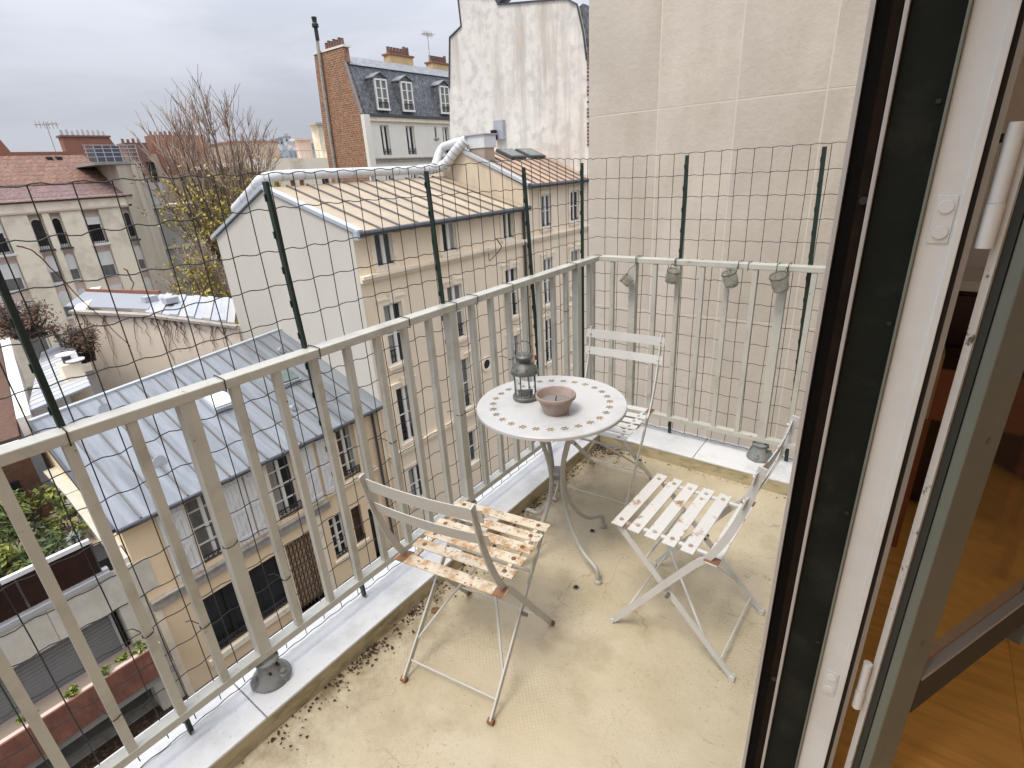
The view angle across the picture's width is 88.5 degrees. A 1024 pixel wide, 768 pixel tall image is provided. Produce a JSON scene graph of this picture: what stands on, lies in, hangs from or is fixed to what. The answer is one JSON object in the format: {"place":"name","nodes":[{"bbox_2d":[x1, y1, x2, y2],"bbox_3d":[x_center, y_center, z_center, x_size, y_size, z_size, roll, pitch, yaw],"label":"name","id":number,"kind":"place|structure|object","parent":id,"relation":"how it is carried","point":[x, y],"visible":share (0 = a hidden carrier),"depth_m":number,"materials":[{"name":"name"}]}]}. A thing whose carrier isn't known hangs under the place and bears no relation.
{"place":"outdoors","nodes":[
{"label":"outdoors","id":0,"kind":"place"},
{"bbox_2d":[35,689,153,767],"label":"pavement","id":1,"kind":"structure","parent":0,"point":[77,744],"depth_m":13.17,"materials":[{"name":"stone"}]},
{"bbox_2d":[71,695,188,767],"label":"garden soil","id":2,"kind":"structure","parent":0,"point":[110,742],"depth_m":13.01,"materials":[{"name":"soil"}]},
{"bbox_2d":[79,697,184,767],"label":"fallen leaves","id":3,"kind":"object","parent":2,"relation":"on","point":[115,743],"visible":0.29,"depth_m":12.88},
{"bbox_2d":[68,287,242,391],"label":"courtyard wall","id":4,"kind":"structure","parent":0,"point":[111,378],"depth_m":21.77,"materials":[{"name":"paint"}]},
{"bbox_2d":[65,289,235,323],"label":"workshop roof","id":5,"kind":"structure","parent":4,"relation":"on","point":[127,299],"depth_m":22.53,"materials":[{"name":"metal"}]},
{"bbox_2d":[75,314,231,370],"bbox_3d":[-14.637,-1.781,21.678,5.851,2.872,0.046,-5,22,-3],"label":"climbing vine","id":6,"kind":"object","parent":4,"relation":"hanging from","point":[154,330],"visible":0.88,"depth_m":21.57,"materials":[{"name":"plant"}]},
{"bbox_2d":[116,131,230,202],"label":"tan building","id":7,"kind":"structure","parent":0,"point":[144,157],"depth_m":51.95,"materials":[{"name":"brick"}]},
{"bbox_2d":[146,162,158,181],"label":"window","id":8,"kind":"structure","parent":7,"relation":"in","point":[154,173],"depth_m":51.44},
{"bbox_2d":[152,201,237,323],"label":"grey side building","id":9,"kind":"structure","parent":0,"point":[169,234],"depth_m":45.61,"materials":[{"name":"concrete"}]},
{"bbox_2d":[145,182,164,204],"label":"white annexe","id":10,"kind":"structure","parent":9,"relation":"on","point":[152,186],"depth_m":43.76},
{"bbox_2d":[208,141,280,183],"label":"tan building","id":11,"kind":"structure","parent":0,"point":[276,153],"depth_m":59.18,"materials":[{"name":"paint"}]},
{"bbox_2d":[191,122,331,186],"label":"flat roofed building","id":12,"kind":"structure","parent":0,"point":[305,159],"depth_m":54.40,"materials":[{"name":"paint"}]},
{"bbox_2d":[19,370,535,696],"bbox_3d":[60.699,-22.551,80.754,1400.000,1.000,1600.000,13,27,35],"label":"street ground","id":13,"kind":"structure","parent":0,"point":[38,462],"depth_m":26.09,"materials":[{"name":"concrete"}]},
{"bbox_2d":[0,129,154,386],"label":"red roofed building","id":14,"kind":"structure","parent":13,"relation":"on","point":[58,208],"depth_m":38.58,"materials":[{"name":"concrete"}]},
{"bbox_2d":[0,225,16,256],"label":"window","id":15,"kind":"structure","parent":14,"relation":"in","point":[6,248],"depth_m":35.63,"materials":[{"name":"metal"}]},
{"bbox_2d":[0,263,26,292],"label":"window","id":16,"kind":"structure","parent":14,"relation":"in","point":[5,270],"depth_m":36.32,"materials":[{"name":"glass"}]},
{"bbox_2d":[24,336,50,359],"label":"window","id":17,"kind":"structure","parent":14,"relation":"in","point":[37,345],"depth_m":38.17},
{"bbox_2d":[30,219,56,252],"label":"window","id":18,"kind":"structure","parent":14,"relation":"in","point":[37,229],"depth_m":37.01,"materials":[{"name":"glass"}]},
{"bbox_2d":[34,121,57,151],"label":"tv aerial","id":19,"kind":"object","parent":14,"relation":"on","point":[47,128],"visible":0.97,"depth_m":41.62,"materials":[{"name":"grey metal"}]},
{"bbox_2d":[44,256,62,285],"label":"window","id":20,"kind":"structure","parent":14,"relation":"in","point":[56,280],"depth_m":37.97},
{"bbox_2d":[51,217,73,249],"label":"window","id":21,"kind":"structure","parent":14,"relation":"in","point":[56,222],"depth_m":37.89,"materials":[{"name":"glass"}]},
{"bbox_2d":[58,291,73,319],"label":"window","id":22,"kind":"structure","parent":14,"relation":"in","point":[64,299],"depth_m":38.84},
{"bbox_2d":[64,254,81,281],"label":"window","id":23,"kind":"structure","parent":14,"relation":"in","point":[70,260],"depth_m":38.82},
{"bbox_2d":[83,216,110,245],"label":"window","id":24,"kind":"structure","parent":14,"relation":"in","point":[98,236],"depth_m":39.49,"materials":[{"name":"metal"}]},
{"bbox_2d":[96,251,117,276],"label":"window","id":25,"kind":"structure","parent":14,"relation":"in","point":[106,259],"depth_m":40.43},
{"bbox_2d":[123,212,140,240],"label":"window","id":26,"kind":"structure","parent":14,"relation":"in","point":[126,215],"depth_m":41.16,"materials":[{"name":"metal"}]},
{"bbox_2d":[134,245,146,270],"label":"window","id":27,"kind":"structure","parent":14,"relation":"in","point":[139,255],"depth_m":42.08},
{"bbox_2d":[144,277,154,294],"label":"window","id":28,"kind":"structure","parent":14,"relation":"in","point":[147,281],"depth_m":42.85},
{"bbox_2d":[0,344,186,767],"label":"terrace building","id":29,"kind":"structure","parent":13,"relation":"on","point":[29,598],"depth_m":11.63,"materials":[{"name":"stone"}]},
{"bbox_2d":[0,504,15,543],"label":"terrace plant","id":30,"kind":"object","parent":29,"relation":"on","point":[1,516],"visible":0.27,"depth_m":12.16,"materials":[{"name":"green plant"}]},
{"bbox_2d":[0,536,30,577],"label":"terrace plant","id":31,"kind":"object","parent":29,"relation":"on","point":[7,552],"visible":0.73,"depth_m":11.13,"materials":[{"name":"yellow plant"}]},
{"bbox_2d":[0,480,36,527],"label":"window","id":32,"kind":"structure","parent":29,"relation":"in","point":[14,485],"depth_m":13.88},
{"bbox_2d":[15,708,39,725],"bbox_3d":[-9.797,6.758,10.645,0.394,0.333,0.410,13,27,35],"label":"planter tuft","id":33,"kind":"object","parent":29,"relation":"on","point":[17,721],"visible":0.21,"depth_m":10.52,"materials":[{"name":"green plant"}]},
{"bbox_2d":[0,484,61,532],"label":"terrace plant","id":34,"kind":"object","parent":29,"relation":"on","point":[48,495],"visible":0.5,"depth_m":13.10,"materials":[{"name":"green plant"}]},
{"bbox_2d":[0,521,67,584],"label":"terrace plant","id":35,"kind":"object","parent":29,"relation":"on","point":[48,544],"visible":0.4,"depth_m":11.86,"materials":[{"name":"green plant"}]},
{"bbox_2d":[38,491,88,537],"bbox_3d":[-11.396,3.348,13.219,1.420,0.978,0.984,13,27,35],"label":"terrace plant","id":36,"kind":"object","parent":29,"relation":"on","point":[57,501],"visible":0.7,"depth_m":13.26,"materials":[{"name":"green plant"}]},
{"bbox_2d":[62,683,78,699],"bbox_3d":[-9.382,6.508,11.151,0.292,0.261,0.405,-23,29,-39],"label":"planter tuft","id":37,"kind":"object","parent":29,"relation":"on","point":[73,691],"visible":0.98,"depth_m":11.11,"materials":[{"name":"green plant"}]},
{"bbox_2d":[62,526,92,547],"bbox_3d":[-10.312,3.821,12.450,0.998,1.058,0.728,13,27,35],"label":"terrace plant","id":38,"kind":"object","parent":29,"relation":"on","point":[72,536],"visible":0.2,"depth_m":12.33,"materials":[{"name":"silver plant"}]},
{"bbox_2d":[43,467,129,563],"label":"garden wall","id":39,"kind":"structure","parent":29,"relation":"on","point":[67,488],"depth_m":13.30,"materials":[{"name":"white paint"},{"name":"cream plaster"}]},
{"bbox_2d":[100,664,111,676],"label":"planter tuft","id":40,"kind":"object","parent":29,"relation":"on","point":[105,669],"visible":0.63,"depth_m":11.56,"materials":[{"name":"green plant"}]},
{"bbox_2d":[113,650,135,663],"bbox_3d":[-8.792,6.179,11.965,0.271,0.335,0.521,13,27,35],"label":"planter tuft","id":41,"kind":"object","parent":29,"relation":"on","point":[123,657],"visible":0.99,"depth_m":11.88,"materials":[{"name":"green plant"}]},
{"bbox_2d":[131,640,146,654],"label":"planter tuft","id":42,"kind":"object","parent":29,"relation":"on","point":[140,647],"visible":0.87,"depth_m":12.11,"materials":[{"name":"green plant"}]},
{"bbox_2d":[67,698,158,767],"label":"kerb edge","id":43,"kind":"object","parent":13,"relation":"on","point":[83,753],"depth_m":13.04,"materials":[{"name":"grey stone"}]},
{"bbox_2d":[74,145,178,316],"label":"stair tower","id":44,"kind":"structure","parent":13,"relation":"on","point":[108,162],"depth_m":41.13,"materials":[{"name":"paint"}]},
{"bbox_2d":[155,228,238,323],"bbox_3d":[-16.815,-3.325,29.847,4.222,10.615,4.161,-13,24,-22],"label":"bush","id":45,"kind":"object","parent":13,"relation":"on","point":[203,289],"visible":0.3,"depth_m":28.32,"materials":[{"name":"green plant"}]},
{"bbox_2d":[124,67,285,272],"bbox_3d":[-17.480,-8.981,33.008,8.517,18.757,8.103,13,27,35],"label":"bare tree","id":46,"kind":"object","parent":13,"relation":"on","point":[207,226],"visible":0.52,"depth_m":30.55,"materials":[{"name":"brown plant"}]},
{"bbox_2d":[20,328,401,696],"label":"house","id":47,"kind":"structure","parent":13,"relation":"on","point":[115,474],"depth_m":14.98,"materials":[{"name":"paint"}]},
{"bbox_2d":[0,338,90,436],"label":"white lean to","id":48,"kind":"object","parent":47,"relation":"attached to","point":[36,400],"visible":0.64,"depth_m":16.34,"materials":[{"name":"metal"}]},
{"bbox_2d":[42,321,105,363],"bbox_3d":[-16.545,-1.612,19.988,2.982,1.579,1.678,13,27,35],"label":"creeper","id":49,"kind":"object","parent":48,"relation":"hanging from","point":[76,342],"visible":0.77,"depth_m":19.77,"materials":[{"name":"brown plant"}]},
{"bbox_2d":[0,297,75,340],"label":"creeper","id":50,"kind":"object","parent":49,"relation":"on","point":[7,329],"visible":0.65,"depth_m":18.97,"materials":[{"name":"brown plant"}]},
{"bbox_2d":[55,351,93,402],"bbox_3d":[-13.718,0.434,16.910,0.750,3.080,0.650,13,27,35],"label":"capped flue","id":51,"kind":"object","parent":48,"relation":"attached to","point":[68,367],"visible":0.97,"depth_m":16.38,"materials":[{"name":"white paint"}]},
{"bbox_2d":[185,495,221,561],"bbox_3d":[-7.979,3.668,13.765,0.220,2.000,0.780,13,27,35],"label":"window","id":52,"kind":"structure","parent":47,"relation":"in","point":[197,510],"depth_m":13.76,"materials":[{"name":"glass"}]},
{"bbox_2d":[203,555,287,648],"bbox_3d":[-7.649,6.234,15.008,0.160,1.880,2.410,13,27,35],"label":"window","id":53,"kind":"structure","parent":47,"relation":"in","point":[226,598],"depth_m":15.01,"materials":[{"name":"glass"}]},
{"bbox_2d":[265,454,302,518],"bbox_3d":[-6.702,2.950,15.332,0.220,2.000,0.790,13,27,35],"label":"window","id":54,"kind":"structure","parent":47,"relation":"in","point":[276,470],"depth_m":15.43,"materials":[{"name":"glass"}]},
{"bbox_2d":[328,513,347,557],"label":"window","id":55,"kind":"structure","parent":47,"relation":"in","point":[335,523],"depth_m":17.39,"materials":[{"name":"glass"}]},
{"bbox_2d":[335,425,360,479],"bbox_3d":[-5.368,2.171,16.961,0.220,1.860,0.680,13,27,35],"label":"window","id":56,"kind":"structure","parent":47,"relation":"in","point":[345,463],"depth_m":17.07,"materials":[{"name":"glass"}]},
{"bbox_2d":[351,505,365,542],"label":"window","id":57,"kind":"structure","parent":47,"relation":"in","point":[355,513],"depth_m":17.98,"materials":[{"name":"brown wood"}]},
{"bbox_2d":[368,509,378,553],"bbox_3d":[-4.913,5.156,18.657,0.060,2.050,0.420,13,27,35],"label":"door","id":58,"kind":"structure","parent":47,"relation":"in","point":[369,510],"depth_m":18.63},
{"bbox_2d":[279,151,297,158],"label":"apartment block","id":59,"kind":"structure","parent":13,"relation":"on","point":[290,155],"depth_m":174.72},
{"bbox_2d":[589,0,870,457],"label":"neighbouring building","id":60,"kind":"structure","parent":13,"relation":"on","point":[680,77],"depth_m":4.30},
{"bbox_2d":[741,0,1023,767],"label":"home building","id":61,"kind":"structure","parent":13,"relation":"on","point":[938,104],"depth_m":0.90,"materials":[{"name":"paint"}]},
{"bbox_2d":[844,121,1023,767],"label":"french window leaf","id":62,"kind":"object","parent":61,"relation":"attached to","point":[956,608],"visible":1,"depth_m":0.98,"materials":[{"name":"metal"}]},
{"bbox_2d":[910,267,984,500],"bbox_3d":[2.518,0.158,1.942,1.755,1.030,0.326,13,27,35],"label":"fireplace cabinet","id":63,"kind":"object","parent":61,"relation":"on","point":[964,306],"depth_m":2.16,"materials":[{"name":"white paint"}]},
{"bbox_2d":[0,0,588,151],"label":"sky","id":64,"kind":"structure","parent":0,"point":[89,65],"materials":[{"name":"grey"}]},
{"bbox_2d":[210,176,534,538],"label":"apartment building","id":65,"kind":"structure","parent":0,"point":[250,270],"depth_m":18.80,"materials":[{"name":"paint"}]},
{"bbox_2d":[231,136,467,211],"bbox_3d":[-5.774,-8.334,20.569,9.719,2.395,2.451,-18,27,-32],"label":"ventilation duct","id":66,"kind":"object","parent":65,"relation":"on","point":[456,146],"visible":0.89,"depth_m":20.42,"materials":[{"name":"metal"}]},
{"bbox_2d":[374,233,399,272],"bbox_3d":[-4.035,-4.140,16.570,0.220,1.230,0.940,13,27,35],"label":"window","id":67,"kind":"structure","parent":65,"relation":"in","point":[379,239],"depth_m":16.61,"materials":[{"name":"metal"}]},
{"bbox_2d":[383,301,412,371],"bbox_3d":[-3.887,-1.599,17.600,0.220,2.260,1.020,13,27,35],"label":"window","id":68,"kind":"structure","parent":65,"relation":"in","point":[393,339],"depth_m":17.61,"materials":[{"name":"glass"}]},
{"bbox_2d":[396,385,422,448],"bbox_3d":[-3.723,1.118,18.711,0.220,2.300,1.020,13,27,35],"label":"window","id":69,"kind":"structure","parent":65,"relation":"in","point":[401,393],"depth_m":18.70,"materials":[{"name":"glass"}]},
{"bbox_2d":[408,465,430,509],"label":"window","id":70,"kind":"structure","parent":65,"relation":"in","point":[414,477],"depth_m":19.73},
{"bbox_2d":[441,222,460,257],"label":"window","id":71,"kind":"structure","parent":65,"relation":"in","point":[450,234],"depth_m":18.81,"materials":[{"name":"metal"}]},
{"bbox_2d":[447,284,469,343],"bbox_3d":[-2.108,-2.600,19.785,0.220,2.260,1.040,13,27,35],"label":"window","id":72,"kind":"structure","parent":65,"relation":"in","point":[455,289],"depth_m":20.00,"materials":[{"name":"glass"}]},
{"bbox_2d":[461,358,475,412],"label":"window","id":73,"kind":"structure","parent":65,"relation":"in","point":[465,376],"depth_m":21.12,"materials":[{"name":"glass"}]},
{"bbox_2d":[468,431,480,468],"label":"window","id":74,"kind":"structure","parent":65,"relation":"in","point":[470,435],"depth_m":22.22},
{"bbox_2d":[482,357,490,371],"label":"round window","id":75,"kind":"structure","parent":65,"relation":"in","point":[483,361],"depth_m":21.76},
{"bbox_2d":[502,213,516,243],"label":"window","id":76,"kind":"structure","parent":65,"relation":"in","point":[508,232],"depth_m":21.38,"materials":[{"name":"metal"}]},
{"bbox_2d":[505,268,521,320],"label":"window","id":77,"kind":"structure","parent":65,"relation":"in","point":[511,272],"depth_m":22.57,"materials":[{"name":"glass"}]},
{"bbox_2d":[513,335,518,362],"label":"window","id":78,"kind":"structure","parent":65,"relation":"in","point":[516,338],"depth_m":23.41,"materials":[{"name":"glass"}]},
{"bbox_2d":[311,16,449,182],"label":"mansard house","id":79,"kind":"structure","parent":0,"point":[392,108],"depth_m":37.15,"materials":[{"name":"paint"}]},
{"bbox_2d":[380,125,391,154],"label":"window","id":80,"kind":"structure","parent":79,"relation":"in","point":[383,128],"depth_m":37.27,"materials":[{"name":"glass"}]},
{"bbox_2d":[405,126,416,154],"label":"window","id":81,"kind":"structure","parent":79,"relation":"in","point":[409,131],"depth_m":39.06,"materials":[{"name":"glass"}]},
{"bbox_2d":[422,30,434,67],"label":"tv aerial","id":82,"kind":"object","parent":79,"relation":"attached to","point":[426,34],"visible":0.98,"depth_m":41.94,"materials":[{"name":"grey metal"}]},
{"bbox_2d":[442,127,448,153],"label":"window","id":83,"kind":"structure","parent":79,"relation":"in","point":[445,136],"depth_m":41.72,"materials":[{"name":"glass"}]},
{"bbox_2d":[429,148,588,377],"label":"apartment building","id":84,"kind":"structure","parent":0,"point":[569,193],"depth_m":24.02,"materials":[{"name":"concrete"}]},
{"bbox_2d":[459,133,497,160],"bbox_3d":[-1.506,-10.271,23.014,1.590,1.190,0.930,13,27,35],"label":"fan box","id":85,"kind":"object","parent":84,"relation":"on","point":[482,145],"visible":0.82,"depth_m":22.54,"materials":[{"name":"metal"}]},
{"bbox_2d":[490,120,505,149],"bbox_3d":[-0.744,-12.481,27.698,0.670,2.550,0.580,13,27,35],"label":"flue pipe","id":86,"kind":"object","parent":84,"relation":"on","point":[499,127],"visible":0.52,"depth_m":27.37,"materials":[{"name":"metal"}]},
{"bbox_2d":[496,149,526,158],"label":"roof window","id":87,"kind":"structure","parent":84,"relation":"in","point":[509,153],"depth_m":24.29,"materials":[{"name":"grey glass"}]},
{"bbox_2d":[515,148,545,158],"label":"roof window","id":88,"kind":"structure","parent":84,"relation":"in","point":[528,152],"depth_m":25.49,"materials":[{"name":"grey glass"}]},
{"bbox_2d":[540,194,553,232],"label":"window","id":89,"kind":"structure","parent":84,"relation":"in","point":[545,198],"depth_m":23.33,"materials":[{"name":"metal"}]},
{"bbox_2d":[543,257,550,309],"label":"window","id":90,"kind":"structure","parent":84,"relation":"in","point":[547,262],"depth_m":24.48,"materials":[{"name":"metal"}]},
{"bbox_2d":[545,318,551,367],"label":"window","id":91,"kind":"structure","parent":84,"relation":"in","point":[548,322],"depth_m":25.55,"materials":[{"name":"glass"}]},
{"bbox_2d":[570,249,577,298],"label":"window","id":92,"kind":"structure","parent":84,"relation":"in","point":[576,251],"depth_m":26.05,"materials":[{"name":"metal"}]},
{"bbox_2d":[569,190,580,226],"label":"window","id":93,"kind":"structure","parent":84,"relation":"in","point":[574,194],"depth_m":25.14,"materials":[{"name":"metal"}]},
{"bbox_2d":[233,445,786,767],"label":"balcony floor","id":94,"kind":"structure","parent":0,"point":[671,702],"depth_m":1.78,"materials":[{"name":"beige paint"}]},
{"bbox_2d":[94,422,792,767],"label":"kerb","id":95,"kind":"structure","parent":94,"relation":"on","point":[236,727],"depth_m":1.92,"materials":[{"name":"paint"}]},
{"bbox_2d":[0,255,825,767],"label":"balcony railing","id":96,"kind":"object","parent":95,"relation":"on","point":[272,673],"visible":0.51,"depth_m":1.72,"materials":[{"name":"metal"}]},
{"bbox_2d":[0,141,846,767],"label":"wire fence","id":97,"kind":"object","parent":96,"relation":"attached to","point":[16,323],"visible":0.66,"depth_m":1.68,"materials":[{"name":"metal"}]},
{"bbox_2d":[16,245,129,345],"bbox_3d":[-0.962,-0.186,1.163,0.013,0.254,0.131,13,27,35],"label":"vine tendril","id":98,"kind":"object","parent":97,"relation":"attached to","point":[68,286],"visible":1,"depth_m":1.15},
{"bbox_2d":[619,255,639,286],"bbox_3d":[0.645,-0.605,2.831,0.135,0.161,0.068,-8,23,-12],"label":"hanging jar","id":99,"kind":"object","parent":96,"relation":"hanging from","point":[626,280],"visible":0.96,"depth_m":2.82,"materials":[{"name":"grey glass"}]},
{"bbox_2d":[665,257,679,283],"bbox_3d":[0.826,-0.581,2.697,0.073,0.125,0.127,3,23,16],"label":"hanging jar","id":100,"kind":"object","parent":96,"relation":"hanging from","point":[672,275],"visible":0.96,"depth_m":2.67,"materials":[{"name":"grey glass"}]},
{"bbox_2d":[721,260,742,288],"bbox_3d":[1.067,-0.523,2.518,0.140,0.123,0.073,-10,23,-16],"label":"hanging jar","id":101,"kind":"object","parent":96,"relation":"hanging from","point":[730,278],"visible":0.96,"depth_m":2.50,"materials":[{"name":"grey glass"}]},
{"bbox_2d":[769,262,791,293],"bbox_3d":[1.239,-0.478,2.388,0.155,0.128,0.079,-12,24,-19],"label":"hanging jar","id":102,"kind":"object","parent":96,"relation":"hanging from","point":[779,280],"visible":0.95,"depth_m":2.37,"materials":[{"name":"grey"}]},
{"bbox_2d":[358,473,554,725],"bbox_3d":[-0.137,0.571,1.702,0.405,0.804,0.451,9,25,27],"label":"bistro chair","id":103,"kind":"object","parent":94,"relation":"on","point":[475,539],"visible":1,"depth_m":1.65,"materials":[{"name":"grey paint"}]},
{"bbox_2d":[242,444,785,766],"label":"leaf litter","id":104,"kind":"object","parent":94,"relation":"on","point":[373,646],"visible":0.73,"depth_m":1.93,"materials":[{"name":"plant"}]},
{"bbox_2d":[477,376,626,585],"bbox_3d":[0.173,0.401,2.196,0.586,0.710,0.586,13,27,35],"label":"bistro table","id":105,"kind":"object","parent":94,"relation":"on","point":[596,407],"visible":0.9,"depth_m":2.03,"materials":[{"name":"paint"}]},
{"bbox_2d":[510,341,538,402],"bbox_3d":[0.049,-0.055,2.069,0.112,0.241,0.112,13,27,35],"label":"lantern","id":106,"kind":"object","parent":105,"relation":"on","point":[524,371],"visible":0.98,"depth_m":2.05,"materials":[{"name":"metal"}]},
{"bbox_2d":[535,386,575,416],"bbox_3d":[0.164,0.069,1.969,0.152,0.075,0.152,13,27,35],"label":"terracotta bowl","id":107,"kind":"object","parent":105,"relation":"on","point":[555,401],"visible":1,"depth_m":1.96,"materials":[{"name":"ceramic"}]},
{"bbox_2d":[552,326,664,507],"bbox_3d":[0.463,0.176,2.579,0.405,0.804,0.451,11,26,32],"label":"bistro chair","id":108,"kind":"object","parent":94,"relation":"on","point":[590,349],"visible":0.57,"depth_m":2.56,"materials":[{"name":"paint"}]},
{"bbox_2d":[609,415,799,681],"bbox_3d":[0.629,0.488,1.791,0.451,0.804,0.405,14,28,36],"label":"bistro chair","id":109,"kind":"object","parent":94,"relation":"on","point":[718,510],"visible":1,"depth_m":1.77,"materials":[{"name":"paint"}]},
{"bbox_2d":[448,0,589,255],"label":"white gable building","id":110,"kind":"structure","parent":0,"point":[521,68],"depth_m":25.82,"materials":[{"name":"paint"}]},
{"bbox_2d":[891,345,955,546],"bbox_3d":[1.802,0.277,2.062,0.375,0.860,0.270,13,27,35],"label":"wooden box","id":111,"kind":"object","parent":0,"point":[942,386],"visible":0.33,"depth_m":1.98,"materials":[{"name":"brown wood"}]},
{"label":"hill","id":112,"kind":"structure","parent":0,"visible":0},
{"bbox_2d":[278,133,290,145],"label":"apartment block","id":113,"kind":"structure","parent":112,"relation":"on","point":[286,137],"depth_m":403.68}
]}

